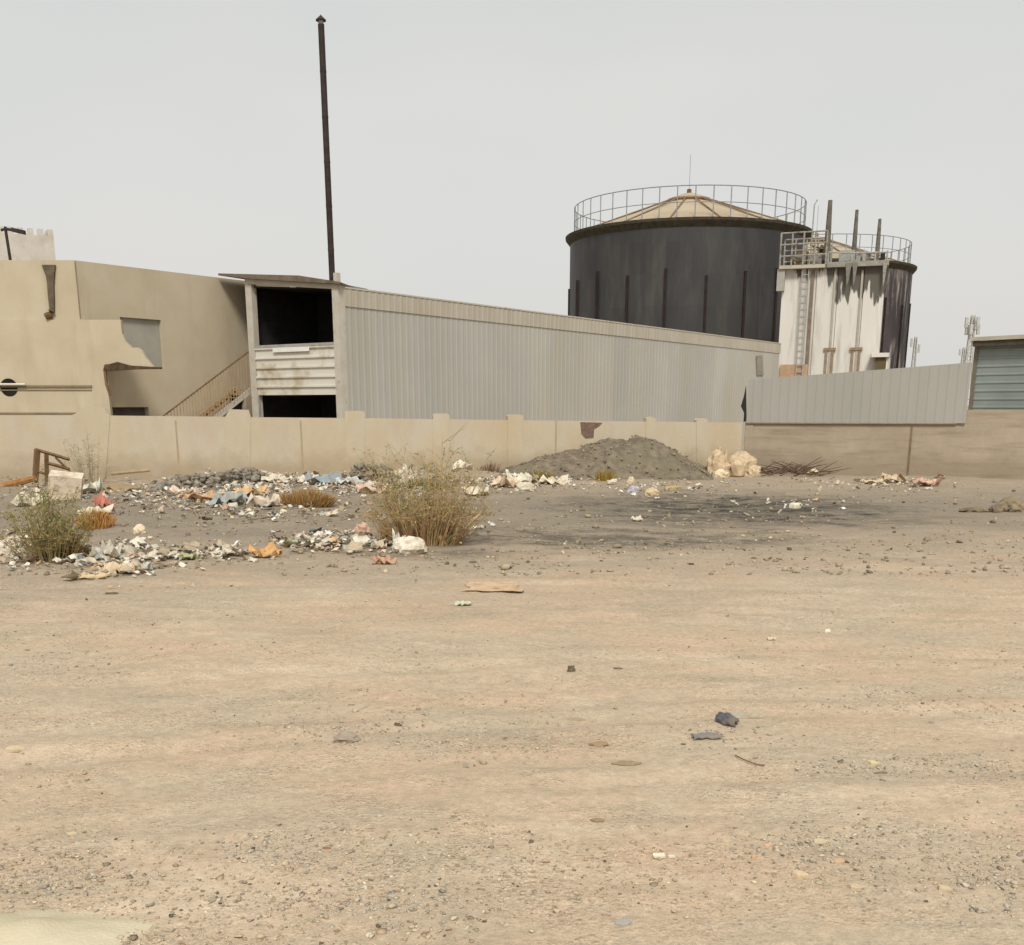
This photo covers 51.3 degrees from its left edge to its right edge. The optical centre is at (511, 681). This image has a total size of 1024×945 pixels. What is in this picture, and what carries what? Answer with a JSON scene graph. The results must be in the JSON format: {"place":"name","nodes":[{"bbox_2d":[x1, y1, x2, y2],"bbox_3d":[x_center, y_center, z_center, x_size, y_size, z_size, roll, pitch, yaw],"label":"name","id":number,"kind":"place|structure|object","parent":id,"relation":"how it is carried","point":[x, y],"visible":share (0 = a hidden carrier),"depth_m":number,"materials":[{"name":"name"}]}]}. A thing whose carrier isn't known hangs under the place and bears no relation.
{"place":"outdoors","nodes":[
{"label":"outdoors","id":0,"kind":"place"},
{"bbox_2d":[0,226,55,259],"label":"crenellated tower","id":1,"kind":"structure","parent":0,"point":[38,246],"depth_m":72.21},
{"bbox_2d":[0,406,1023,944],"bbox_3d":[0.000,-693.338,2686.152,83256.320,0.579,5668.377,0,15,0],"label":"ground","id":2,"kind":"structure","parent":0,"point":[228,780],"depth_m":8.88,"materials":[{"name":"gravel"}]},
{"bbox_2d":[0,539,17,556],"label":"litter piece","id":3,"kind":"object","parent":2,"relation":"on","point":[4,551],"visible":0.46,"depth_m":18.00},
{"bbox_2d":[5,746,23,751],"bbox_3d":[-3.735,0.506,8.031,0.122,0.034,0.086,2,15,7],"label":"flat stone","id":4,"kind":"object","parent":2,"relation":"on","point":[13,749],"visible":1,"depth_m":8.00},
{"bbox_2d":[0,476,36,486],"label":"log","id":5,"kind":"object","parent":2,"relation":"on","point":[20,481],"visible":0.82,"depth_m":32.57,"materials":[{"name":"wood"}]},
{"bbox_2d":[10,492,51,505],"bbox_3d":[-12.235,-4.638,27.134,0.919,0.366,0.650,0,15,0],"label":"litter piece","id":6,"kind":"object","parent":2,"relation":"on","point":[17,498],"visible":0.45,"depth_m":27.00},
{"bbox_2d":[0,461,98,563],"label":"green shrub","id":7,"kind":"object","parent":2,"relation":"on","point":[51,536],"visible":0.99,"depth_m":17.23,"materials":[{"name":"green plant"}]},
{"bbox_2d":[32,448,70,482],"bbox_3d":[-14.118,-6.603,32.621,1.238,1.058,0.200,0,15,0],"label":"timber frame","id":8,"kind":"object","parent":2,"relation":"on","point":[36,462],"visible":0.88,"depth_m":32.57,"materials":[{"name":"wood"}]},
{"bbox_2d":[31,541,97,560],"bbox_3d":[-7.400,-2.195,17.627,1.205,0.375,0.970,0,15,0],"label":"dry tuft","id":9,"kind":"object","parent":2,"relation":"on","point":[85,551],"visible":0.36,"depth_m":17.47,"materials":[{"name":"brown plant"}]},
{"bbox_2d":[47,470,83,500],"bbox_3d":[-11.998,-5.181,28.657,0.990,0.980,0.655,-4,15,-14],"label":"white carton","id":10,"kind":"object","parent":2,"relation":"on","point":[65,482],"visible":0.57,"depth_m":28.42,"materials":[{"name":"cardboard"}]},
{"bbox_2d":[0,909,155,944],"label":"concrete slab","id":11,"kind":"object","parent":2,"relation":"on","point":[41,927],"visible":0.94,"depth_m":5.20,"materials":[{"name":"concrete"}]},
{"bbox_2d":[60,429,116,481],"bbox_3d":[-13.284,-7.020,33.237,1.778,1.674,1.573,3,15,13],"label":"dead shrub","id":12,"kind":"object","parent":2,"relation":"on","point":[91,473],"visible":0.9,"depth_m":33.24,"materials":[{"name":"beige plant"}]},
{"bbox_2d":[83,477,103,493],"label":"litter piece","id":13,"kind":"object","parent":2,"relation":"on","point":[96,486],"visible":0.62,"depth_m":30.38,"materials":[{"name":"plastic"}]},
{"bbox_2d":[71,507,117,528],"bbox_3d":[-8.508,-3.363,21.742,0.976,0.468,0.839,0,15,0],"label":"dry tuft","id":14,"kind":"object","parent":2,"relation":"on","point":[103,521],"visible":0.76,"depth_m":21.67,"materials":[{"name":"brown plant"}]},
{"bbox_2d":[78,571,110,578],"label":"litter piece","id":15,"kind":"object","parent":2,"relation":"on","point":[85,575],"visible":1,"depth_m":15.48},
{"bbox_2d":[77,504,114,513],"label":"litter piece","id":16,"kind":"object","parent":2,"relation":"on","point":[111,507],"visible":0.53,"depth_m":24.20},
{"bbox_2d":[93,491,115,507],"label":"litter piece","id":17,"kind":"object","parent":2,"relation":"on","point":[101,500],"visible":0.82,"depth_m":26.82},
{"bbox_2d":[89,539,123,558],"bbox_3d":[-6.734,-2.186,17.682,0.558,0.339,0.409,0,15,0],"label":"litter piece","id":18,"kind":"object","parent":2,"relation":"on","point":[108,548],"visible":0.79,"depth_m":17.56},
{"bbox_2d":[98,561,136,573],"bbox_3d":[-5.874,-1.715,15.946,0.537,0.190,0.398,0,15,0],"label":"litter piece","id":19,"kind":"object","parent":2,"relation":"on","point":[111,566],"visible":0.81,"depth_m":15.81,"materials":[{"name":"paper"}]},
{"bbox_2d":[102,484,142,491],"bbox_3d":[-11.449,-5.669,31.236,1.280,0.239,0.857,0,15,0],"label":"dirt mat","id":20,"kind":"object","parent":2,"relation":"on","point":[120,487],"visible":0.69,"depth_m":30.99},
{"bbox_2d":[111,468,149,474],"bbox_3d":[-12.234,-6.713,34.207,1.196,0.201,0.105,-5,15,-19],"label":"wooden pole","id":21,"kind":"object","parent":2,"relation":"on","point":[131,471],"visible":0.91,"depth_m":34.18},
{"bbox_2d":[133,524,145,533],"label":"litter piece","id":22,"kind":"object","parent":2,"relation":"on","point":[138,528],"visible":1,"depth_m":21.13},
{"bbox_2d":[128,559,152,568],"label":"litter piece","id":23,"kind":"object","parent":2,"relation":"on","point":[147,565],"visible":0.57,"depth_m":16.14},
{"bbox_2d":[0,260,287,416],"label":"tan building","id":24,"kind":"structure","parent":2,"relation":"on","point":[76,336],"depth_m":44.48,"materials":[{"name":"paint"}]},
{"bbox_2d":[0,226,25,259],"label":"roof mast","id":25,"kind":"object","parent":24,"relation":"on","point":[5,229],"visible":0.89,"depth_m":48.39,"materials":[{"name":"black metal"}]},
{"bbox_2d":[112,407,144,415],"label":"window","id":26,"kind":"structure","parent":24,"relation":"in","point":[117,411],"depth_m":46.48,"materials":[{"name":"glass"}]},
{"bbox_2d":[120,317,162,368],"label":"window","id":27,"kind":"structure","parent":24,"relation":"in","point":[144,334],"depth_m":46.47,"materials":[{"name":"glass"}]},
{"bbox_2d":[141,550,177,557],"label":"litter piece","id":28,"kind":"object","parent":2,"relation":"on","point":[151,553],"visible":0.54,"depth_m":18.04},
{"bbox_2d":[167,485,200,494],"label":"litter piece","id":29,"kind":"object","parent":2,"relation":"on","point":[175,489],"visible":0.77,"depth_m":29.98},
{"bbox_2d":[177,552,199,559],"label":"litter piece","id":30,"kind":"object","parent":2,"relation":"on","point":[188,556],"visible":0.98,"depth_m":17.83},
{"bbox_2d":[184,490,215,500],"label":"litter piece","id":31,"kind":"object","parent":2,"relation":"on","point":[210,494],"visible":0.83,"depth_m":28.42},
{"bbox_2d":[162,351,250,416],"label":"steel stair","id":32,"kind":"object","parent":2,"relation":"on","point":[225,398],"visible":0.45,"depth_m":48.63,"materials":[{"name":"metal"}]},
{"bbox_2d":[145,466,268,493],"bbox_3d":[-9.313,-6.179,32.877,2.380,0.744,5.418,8,16,27],"label":"rubble heap","id":33,"kind":"object","parent":2,"relation":"on","point":[240,475],"visible":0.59,"depth_m":32.10,"materials":[{"name":"stone"}]},
{"bbox_2d":[209,491,247,504],"bbox_3d":[-7.112,-4.601,26.758,0.910,0.370,0.722,0,15,0],"label":"litter piece","id":34,"kind":"object","parent":2,"relation":"on","point":[230,496],"visible":0.95,"depth_m":26.54,"materials":[{"name":"plastic"}]},
{"bbox_2d":[233,485,267,494],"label":"litter piece","id":35,"kind":"object","parent":2,"relation":"on","point":[261,490],"visible":0.82,"depth_m":29.12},
{"bbox_2d":[246,492,281,506],"bbox_3d":[-6.057,-4.484,26.227,0.860,0.358,0.673,0,15,0],"label":"litter piece","id":36,"kind":"object","parent":2,"relation":"on","point":[257,500],"visible":0.83,"depth_m":26.03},
{"bbox_2d":[248,541,281,557],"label":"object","id":37,"kind":"object","parent":2,"relation":"on","point":[270,548],"visible":0.99,"depth_m":17.99,"materials":[{"name":"cardboard"}]},
{"bbox_2d":[261,472,293,480],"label":"litter piece","id":38,"kind":"object","parent":2,"relation":"on","point":[274,476],"visible":0.9,"depth_m":33.49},
{"bbox_2d":[270,487,338,507],"bbox_3d":[-5.152,-4.594,26.516,1.892,0.529,1.453,0,15,0],"label":"dry tuft","id":39,"kind":"object","parent":2,"relation":"on","point":[314,498],"visible":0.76,"depth_m":26.31,"materials":[{"name":"brown plant"}]},
{"bbox_2d":[296,475,318,481],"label":"litter piece","id":40,"kind":"object","parent":2,"relation":"on","point":[301,478],"visible":0.46,"depth_m":34.74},
{"bbox_2d":[304,470,343,483],"bbox_3d":[-5.971,-6.556,34.171,1.263,0.464,0.892,0,15,0],"label":"litter piece","id":41,"kind":"object","parent":2,"relation":"on","point":[325,478],"visible":0.84,"depth_m":33.91,"materials":[{"name":"plastic"}]},
{"bbox_2d":[333,730,360,742],"bbox_3d":[-1.279,0.422,8.262,0.211,0.094,0.161,0,15,0],"label":"rock","id":42,"kind":"object","parent":2,"relation":"on","point":[346,736],"visible":0.99,"depth_m":8.22,"materials":[{"name":"stone"}]},
{"bbox_2d":[335,476,364,484],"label":"litter piece","id":43,"kind":"object","parent":2,"relation":"on","point":[353,480],"visible":0.97,"depth_m":33.53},
{"bbox_2d":[354,522,370,534],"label":"litter piece","id":44,"kind":"object","parent":2,"relation":"on","point":[362,527],"visible":0.69,"depth_m":21.19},
{"bbox_2d":[0,405,741,479],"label":"boundary wall","id":45,"kind":"structure","parent":2,"relation":"on","point":[160,447],"depth_m":36.84,"materials":[{"name":"paint"}]},
{"bbox_2d":[343,461,399,485],"bbox_3d":[-4.348,-6.541,34.021,1.998,0.862,4.009,-6,16,-23],"label":"rubble heap","id":46,"kind":"object","parent":2,"relation":"on","point":[357,468],"visible":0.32,"depth_m":34.24,"materials":[{"name":"stone"}]},
{"bbox_2d":[355,482,389,492],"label":"litter piece","id":47,"kind":"object","parent":2,"relation":"on","point":[368,486],"visible":0.65,"depth_m":30.49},
{"bbox_2d":[371,539,386,548],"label":"litter piece","id":48,"kind":"object","parent":2,"relation":"on","point":[379,543],"visible":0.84,"depth_m":18.89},
{"bbox_2d":[371,554,396,564],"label":"litter","id":49,"kind":"object","parent":2,"relation":"on","point":[381,560],"visible":1,"depth_m":17.09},
{"bbox_2d":[392,528,405,546],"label":"litter piece","id":50,"kind":"object","parent":2,"relation":"on","point":[394,535],"visible":0.19,"depth_m":18.90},
{"bbox_2d":[392,536,426,553],"bbox_3d":[-1.789,-2.392,18.617,0.615,0.303,0.480,0,15,0],"label":"litter piece","id":51,"kind":"object","parent":2,"relation":"on","point":[408,545],"visible":1,"depth_m":18.48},
{"bbox_2d":[401,464,418,483],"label":"litter piece","id":52,"kind":"object","parent":2,"relation":"on","point":[404,472],"visible":0.38,"depth_m":32.67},
{"bbox_2d":[342,427,505,546],"bbox_3d":[-1.654,-3.584,19.572,3.077,2.239,2.335,0,15,0],"label":"green shrub","id":53,"kind":"object","parent":2,"relation":"on","point":[430,529],"visible":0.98,"depth_m":19.49,"materials":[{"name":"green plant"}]},
{"bbox_2d":[395,474,452,489],"bbox_3d":[-2.721,-5.948,31.926,2.227,0.501,1.733,0,15,0],"label":"weed patch","id":54,"kind":"object","parent":2,"relation":"on","point":[427,482],"visible":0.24,"depth_m":31.82,"materials":[{"name":"beige plant"}]},
{"bbox_2d":[454,601,471,605],"bbox_3d":[-0.627,-1.008,13.720,0.224,0.054,0.152,0,15,0],"label":"white scrap","id":55,"kind":"object","parent":2,"relation":"on","point":[462,603],"visible":1,"depth_m":13.68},
{"bbox_2d":[452,460,473,469],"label":"litter piece","id":56,"kind":"object","parent":2,"relation":"on","point":[467,467],"visible":0.84,"depth_m":36.97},
{"bbox_2d":[464,485,489,494],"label":"litter piece","id":57,"kind":"object","parent":2,"relation":"on","point":[477,489],"visible":0.61,"depth_m":29.97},
{"bbox_2d":[0,464,959,587],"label":"loose litter","id":58,"kind":"object","parent":2,"relation":"on","point":[359,541],"visible":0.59,"depth_m":21.00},
{"bbox_2d":[478,460,500,472],"bbox_3d":[-0.903,-7.831,38.597,1.313,0.672,1.110,7,16,25],"label":"dry tuft","id":59,"kind":"object","parent":2,"relation":"on","point":[493,470],"visible":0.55,"depth_m":38.27,"materials":[{"name":"beige plant"}]},
{"bbox_2d":[461,581,523,591],"bbox_3d":[-0.262,-1.327,14.869,0.866,0.033,0.747,0,15,0],"label":"cardboard sheet","id":60,"kind":"object","parent":2,"relation":"on","point":[493,586],"visible":1,"depth_m":14.82,"materials":[{"name":"cardboard"}]},
{"bbox_2d":[218,273,780,438],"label":"long shed","id":61,"kind":"structure","parent":2,"relation":"on","point":[318,348],"depth_m":53.26,"materials":[{"name":"metal"}]},
{"bbox_2d":[316,15,334,291],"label":"chimney flue","id":62,"kind":"object","parent":61,"relation":"on","point":[320,20],"visible":0.99,"depth_m":44.64,"materials":[{"name":"black metal"}]},
{"bbox_2d":[491,476,518,487],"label":"litter piece","id":63,"kind":"object","parent":2,"relation":"on","point":[509,481],"visible":0.94,"depth_m":32.61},
{"bbox_2d":[0,468,1023,575],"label":"gravel","id":64,"kind":"structure","parent":2,"relation":"on","point":[504,567],"depth_m":19.79,"materials":[{"name":"gravel"}]},
{"bbox_2d":[505,469,537,482],"bbox_3d":[0.290,-6.588,34.282,1.074,0.488,0.777,0,15,0],"label":"litter piece","id":65,"kind":"object","parent":2,"relation":"on","point":[525,477],"visible":0.67,"depth_m":34.12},
{"bbox_2d":[514,481,535,490],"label":"litter piece","id":66,"kind":"object","parent":2,"relation":"on","point":[525,486],"visible":0.73,"depth_m":31.91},
{"bbox_2d":[528,468,555,480],"bbox_3d":[0.943,-6.952,35.769,1.202,0.449,0.997,0,15,0],"label":"grass tuft","id":67,"kind":"object","parent":2,"relation":"on","point":[545,474],"visible":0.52,"depth_m":35.70,"materials":[{"name":"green plant"}]},
{"bbox_2d":[538,474,568,483],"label":"litter piece","id":68,"kind":"object","parent":2,"relation":"on","point":[562,479],"visible":0.97,"depth_m":34.65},
{"bbox_2d":[567,665,575,671],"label":"rock","id":69,"kind":"object","parent":2,"relation":"on","point":[571,668],"visible":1,"depth_m":10.35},
{"bbox_2d":[590,818,604,821],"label":"brown piece","id":70,"kind":"object","parent":2,"relation":"on","point":[596,820],"visible":1,"depth_m":6.54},
{"bbox_2d":[588,741,608,746],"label":"brown piece","id":71,"kind":"object","parent":2,"relation":"on","point":[599,744],"visible":1,"depth_m":8.04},
{"bbox_2d":[591,469,616,480],"bbox_3d":[3.128,-7.020,36.111,0.976,0.488,0.745,0,15,0],"label":"grass tuft","id":72,"kind":"object","parent":2,"relation":"on","point":[605,476],"visible":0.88,"depth_m":36.02,"materials":[{"name":"yellow plant"}]},
{"bbox_2d":[499,435,713,480],"bbox_3d":[3.400,-8.040,38.143,8.392,1.500,3.546,0,15,0],"label":"gravel mound","id":73,"kind":"object","parent":2,"relation":"on","point":[637,457],"visible":0.89,"depth_m":37.27,"materials":[{"name":"gravel"}]},
{"bbox_2d":[611,760,641,765],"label":"brown piece","id":74,"kind":"object","parent":2,"relation":"on","point":[626,763],"visible":1,"depth_m":7.62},
{"bbox_2d":[627,476,634,483],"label":"litter piece","id":75,"kind":"object","parent":2,"relation":"on","point":[630,480],"visible":0.91,"depth_m":35.05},
{"bbox_2d":[627,485,638,492],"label":"litter piece","id":76,"kind":"object","parent":2,"relation":"on","point":[632,489],"visible":0.81,"depth_m":31.00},
{"bbox_2d":[645,487,658,495],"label":"litter piece","id":77,"kind":"object","parent":2,"relation":"on","point":[651,491],"visible":0.82,"depth_m":30.34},
{"bbox_2d":[653,853,665,858],"bbox_3d":[0.835,0.987,6.053,0.072,0.027,0.052,0,15,0],"label":"white scrap","id":78,"kind":"object","parent":2,"relation":"on","point":[660,855],"visible":1,"depth_m":6.04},
{"bbox_2d":[665,486,680,489],"bbox_3d":[4.883,-5.860,32.343,0.513,0.135,0.404,0,15,0],"label":"flat board","id":79,"kind":"object","parent":2,"relation":"on","point":[674,487],"visible":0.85,"depth_m":32.21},
{"bbox_2d":[565,155,813,342],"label":"storage tank","id":80,"kind":"object","parent":2,"relation":"on","point":[690,261],"visible":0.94,"depth_m":109.80,"materials":[{"name":"grey metal"}]},
{"bbox_2d":[691,732,723,739],"bbox_3d":[1.498,0.414,8.193,0.244,0.044,0.118,0,15,0],"label":"rag","id":81,"kind":"object","parent":2,"relation":"on","point":[707,735],"visible":1,"depth_m":8.16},
{"bbox_2d":[706,449,730,473],"bbox_3d":[7.462,-7.887,38.527,0.901,0.998,0.670,0,15,0],"label":"concrete lump","id":82,"kind":"object","parent":2,"relation":"on","point":[716,460],"visible":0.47,"depth_m":38.31,"materials":[{"name":"concrete"}]},
{"bbox_2d":[713,469,729,477],"bbox_3d":[7.466,-7.416,38.078,0.598,0.324,0.438,-2,15,-9],"label":"concrete lump","id":83,"kind":"object","parent":2,"relation":"on","point":[720,473],"visible":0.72,"depth_m":37.96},
{"bbox_2d":[715,712,738,726],"bbox_3d":[1.727,0.296,8.597,0.248,0.091,0.155,13,20,41],"label":"rag","id":84,"kind":"object","parent":2,"relation":"on","point":[726,719],"visible":1,"depth_m":8.54,"materials":[{"name":"fabric"}]},
{"bbox_2d":[727,451,756,476],"bbox_3d":[8.360,-7.900,38.792,1.256,0.925,0.903,0,15,0],"label":"concrete lump","id":85,"kind":"object","parent":2,"relation":"on","point":[739,462],"visible":0.69,"depth_m":38.49,"materials":[{"name":"concrete"}]},
{"bbox_2d":[730,711,763,718],"bbox_3d":[1.941,0.277,8.834,0.265,0.038,0.161,0,15,0],"label":"rag","id":86,"kind":"object","parent":2,"relation":"on","point":[747,715],"visible":0.91,"depth_m":8.80,"materials":[{"name":"fabric"}]},
{"bbox_2d":[744,465,760,476],"bbox_3d":[8.677,-7.572,38.424,0.599,0.445,0.396,0,15,0],"label":"concrete lump","id":87,"kind":"object","parent":2,"relation":"on","point":[753,471],"visible":0.84,"depth_m":38.30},
{"bbox_2d":[789,503,800,507],"bbox_3d":[7.101,-4.394,26.736,0.246,0.156,0.257,10,18,34],"label":"white board","id":88,"kind":"object","parent":2,"relation":"on","point":[794,505],"visible":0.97,"depth_m":26.64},
{"bbox_2d":[792,870,808,878],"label":"brick piece","id":89,"kind":"object","parent":2,"relation":"on","point":[799,874],"visible":1,"depth_m":5.77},
{"bbox_2d":[759,456,852,476],"bbox_3d":[10.526,-7.997,39.398,4.409,0.773,3.115,-4,15,-17],"label":"brushwood pile","id":90,"kind":"object","parent":2,"relation":"on","point":[792,469],"visible":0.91,"depth_m":38.56,"materials":[{"name":"wood"}]},
{"bbox_2d":[813,838,827,844],"bbox_3d":[1.811,0.942,6.271,0.075,0.016,0.079,9,17,32],"label":"flat stone","id":91,"kind":"object","parent":2,"relation":"on","point":[818,841],"visible":1,"depth_m":6.25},
{"bbox_2d":[776,199,889,377],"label":"white tower","id":92,"kind":"structure","parent":2,"relation":"on","point":[831,317],"depth_m":99.53,"materials":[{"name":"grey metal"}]},
{"bbox_2d":[874,357,885,369],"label":"low doorway","id":93,"kind":"structure","parent":92,"relation":"in","point":[879,362],"depth_m":98.50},
{"bbox_2d":[833,858,844,863],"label":"flat stone","id":94,"kind":"object","parent":2,"relation":"on","point":[839,860],"visible":1,"depth_m":5.95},
{"bbox_2d":[848,883,864,890],"bbox_3d":[1.839,1.095,5.681,0.083,0.027,0.054,-4,15,-13],"label":"flat stone","id":95,"kind":"object","parent":2,"relation":"on","point":[854,886],"visible":1,"depth_m":5.67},
{"bbox_2d":[808,206,916,368],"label":"storage tank","id":96,"kind":"object","parent":2,"relation":"on","point":[896,314],"visible":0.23,"depth_m":141.21,"materials":[{"name":"grey metal"}]},
{"bbox_2d":[867,760,879,765],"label":"flat stone","id":97,"kind":"object","parent":2,"relation":"on","point":[873,763],"visible":1,"depth_m":7.63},
{"bbox_2d":[859,477,891,482],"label":"litter piece","id":98,"kind":"object","parent":2,"relation":"on","point":[879,479],"visible":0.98,"depth_m":35.50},
{"bbox_2d":[744,410,1023,478],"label":"boundary wall","id":99,"kind":"structure","parent":2,"relation":"on","point":[984,444],"depth_m":38.80,"materials":[{"name":"concrete"}]},
{"bbox_2d":[741,362,971,424],"bbox_3d":[12.348,-10.426,38.711,7.879,2.131,0.108,4,15,13],"label":"sheet fence","id":100,"kind":"object","parent":99,"relation":"on","point":[935,394],"visible":1,"depth_m":38.59,"materials":[{"name":"grey metal"}]},
{"bbox_2d":[880,473,907,481],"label":"litter piece","id":101,"kind":"object","parent":2,"relation":"on","point":[899,477],"visible":0.84,"depth_m":35.77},
{"bbox_2d":[910,337,919,366],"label":"lattice mast","id":102,"kind":"object","parent":2,"relation":"on","point":[915,348],"visible":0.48,"depth_m":181.53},
{"bbox_2d":[913,476,943,485],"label":"litter piece","id":103,"kind":"object","parent":2,"relation":"on","point":[927,481],"visible":0.98,"depth_m":34.14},
{"bbox_2d":[938,884,951,892],"bbox_3d":[2.294,1.099,5.648,0.068,0.028,0.057,0,15,0],"label":"flat stone","id":104,"kind":"object","parent":2,"relation":"on","point":[945,888],"visible":1,"depth_m":5.64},
{"bbox_2d":[959,347,966,362],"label":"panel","id":105,"kind":"object","parent":2,"relation":"on","point":[963,356],"visible":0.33,"depth_m":306.14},
{"bbox_2d":[964,315,980,401],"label":"lattice mast","id":106,"kind":"object","parent":2,"relation":"on","point":[970,327],"visible":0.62,"depth_m":285.48,"materials":[{"name":"metal"}]},
{"bbox_2d":[959,507,986,512],"bbox_3d":[11.120,-4.150,25.770,0.664,0.112,0.507,0,15,0],"label":"earth clod","id":107,"kind":"object","parent":2,"relation":"on","point":[971,509],"visible":1,"depth_m":25.62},
{"bbox_2d":[968,334,1023,409],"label":"sheet shed","id":108,"kind":"structure","parent":2,"relation":"on","point":[997,380],"depth_m":50.95,"materials":[{"name":"metal"}]},
{"bbox_2d":[988,503,1003,511],"bbox_3d":[11.617,-4.160,25.546,0.358,0.218,0.330,-12,19,-39],"label":"earth clod","id":109,"kind":"object","parent":2,"relation":"on","point":[997,507],"visible":1,"depth_m":25.46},
{"bbox_2d":[998,496,1019,511],"bbox_3d":[12.011,-4.294,25.743,0.649,0.386,0.518,0,15,0],"label":"earth clod","id":110,"kind":"object","parent":2,"relation":"on","point":[1006,502],"visible":0.59,"depth_m":25.61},
{"bbox_2d":[1007,499,1023,512],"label":"earth clod","id":111,"kind":"object","parent":2,"relation":"on","point":[1017,506],"visible":0.99,"depth_m":25.31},
{"bbox_2d":[0,0,1023,405],"label":"sky","id":112,"kind":"structure","parent":0,"point":[466,137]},
{"bbox_2d":[615,919,631,926],"bbox_3d":[0.555,1.202,5.308,0.083,0.026,0.056,3,15,10],"label":"grey slab","id":113,"kind":"object","parent":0,"point":[623,922],"depth_m":5.30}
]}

